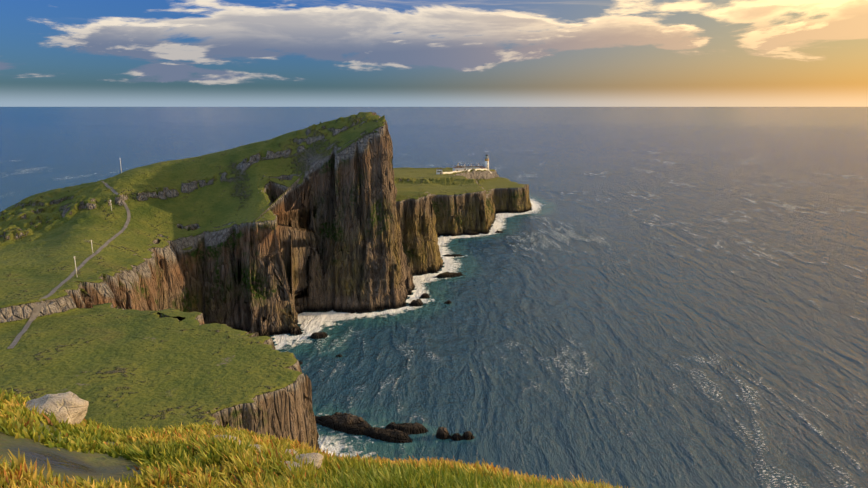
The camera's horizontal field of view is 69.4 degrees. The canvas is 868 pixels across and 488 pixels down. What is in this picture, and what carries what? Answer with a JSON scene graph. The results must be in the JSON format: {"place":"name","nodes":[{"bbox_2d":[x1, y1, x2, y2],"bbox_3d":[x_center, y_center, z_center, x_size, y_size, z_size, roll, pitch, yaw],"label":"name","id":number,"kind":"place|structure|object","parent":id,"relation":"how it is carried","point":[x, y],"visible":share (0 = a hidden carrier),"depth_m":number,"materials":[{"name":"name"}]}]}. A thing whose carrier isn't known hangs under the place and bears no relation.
{"place":"outdoors","nodes":[
{"label":"outdoors","id":0,"kind":"place"},
{"bbox_2d":[7,181,130,348],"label":"foot path","id":1,"kind":"structure","parent":0,"point":[35,312],"depth_m":202.45,"materials":[{"name":"grey gravel"}]},
{"bbox_2d":[0,419,329,487],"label":"ledge ground","id":2,"kind":"structure","parent":0,"point":[85,465],"depth_m":4.53,"materials":[{"name":"grey stone"}]},
{"bbox_2d":[25,391,88,424],"bbox_3d":[-4.078,1.819,6.712,0.679,0.435,0.620,2,13,9],"label":"boulder","id":3,"kind":"object","parent":2,"relation":"on","point":[72,407],"visible":0.62,"depth_m":6.61,"materials":[{"name":"grey stone"}]},
{"bbox_2d":[211,435,240,444],"bbox_3d":[-1.995,1.915,5.985,0.350,0.146,0.241,2,13,10],"label":"boulder","id":4,"kind":"object","parent":2,"relation":"on","point":[229,438],"visible":0.08,"depth_m":6.00,"materials":[{"name":"grey stone"}]},
{"bbox_2d":[282,449,296,456],"bbox_3d":[-1.407,1.973,5.796,0.309,0.095,0.207,-5,13,-21],"label":"boulder","id":5,"kind":"object","parent":2,"relation":"on","point":[290,451],"visible":0.17,"depth_m":5.83,"materials":[{"name":"grey stone"}]},
{"bbox_2d":[279,461,301,473],"bbox_3d":[-1.188,1.832,5.122,0.247,0.069,0.191,4,13,16],"label":"boulder","id":6,"kind":"object","parent":2,"relation":"on","point":[294,463],"visible":0.15,"depth_m":5.13,"materials":[{"name":"grey stone"}]},
{"bbox_2d":[293,453,322,468],"bbox_3d":[-1.141,1.931,5.459,0.398,0.139,0.261,-10,16,-38],"label":"boulder","id":7,"kind":"object","parent":2,"relation":"on","point":[315,456],"visible":0.42,"depth_m":5.48,"materials":[{"name":"grey stone"}]},
{"bbox_2d":[0,386,627,487],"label":"grass","id":8,"kind":"structure","parent":2,"relation":"on","point":[153,451],"depth_m":5.05,"materials":[{"name":"green plant"}]},
{"bbox_2d":[0,112,522,442],"bbox_3d":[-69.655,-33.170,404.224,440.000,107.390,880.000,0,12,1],"label":"terrain","id":9,"kind":"structure","parent":0,"point":[154,370],"depth_m":209.47,"materials":[{"name":"green plant"}]},
{"bbox_2d":[67,112,531,450],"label":"cliff faces","id":10,"kind":"object","parent":9,"relation":"attached to","point":[343,229],"visible":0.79,"depth_m":299.13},
{"bbox_2d":[436,169,442,173],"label":"small hut","id":11,"kind":"object","parent":9,"relation":"on","point":[438,171],"visible":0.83,"depth_m":636.47,"materials":[{"name":"white paint"}]},
{"bbox_2d":[443,168,491,173],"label":"boundary wall","id":12,"kind":"structure","parent":9,"relation":"on","point":[466,169],"depth_m":677.84,"materials":[{"name":"white paint"}]},
{"bbox_2d":[453,163,484,170],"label":"lighthouse buildings","id":13,"kind":"structure","parent":9,"relation":"on","point":[458,167],"depth_m":717.45,"materials":[{"name":"white paint"}]},
{"bbox_2d":[484,155,488,169],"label":"lighthouse tower","id":14,"kind":"structure","parent":9,"relation":"on","point":[486,157],"depth_m":719.63,"materials":[{"name":"white paint"}]},
{"bbox_2d":[0,107,867,270],"bbox_3d":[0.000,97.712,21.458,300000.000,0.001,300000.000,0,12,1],"label":"sea","id":15,"kind":"structure","parent":0,"point":[798,175],"depth_m":1559.74,"materials":[{"name":"liquid"}]},
{"bbox_2d":[0,0,867,106],"label":"sky","id":16,"kind":"structure","parent":0,"point":[54,53],"materials":[{"name":"blue"}]},
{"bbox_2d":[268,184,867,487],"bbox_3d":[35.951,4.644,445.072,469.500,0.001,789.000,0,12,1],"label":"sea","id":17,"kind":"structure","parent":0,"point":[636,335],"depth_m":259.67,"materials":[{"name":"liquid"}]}
]}

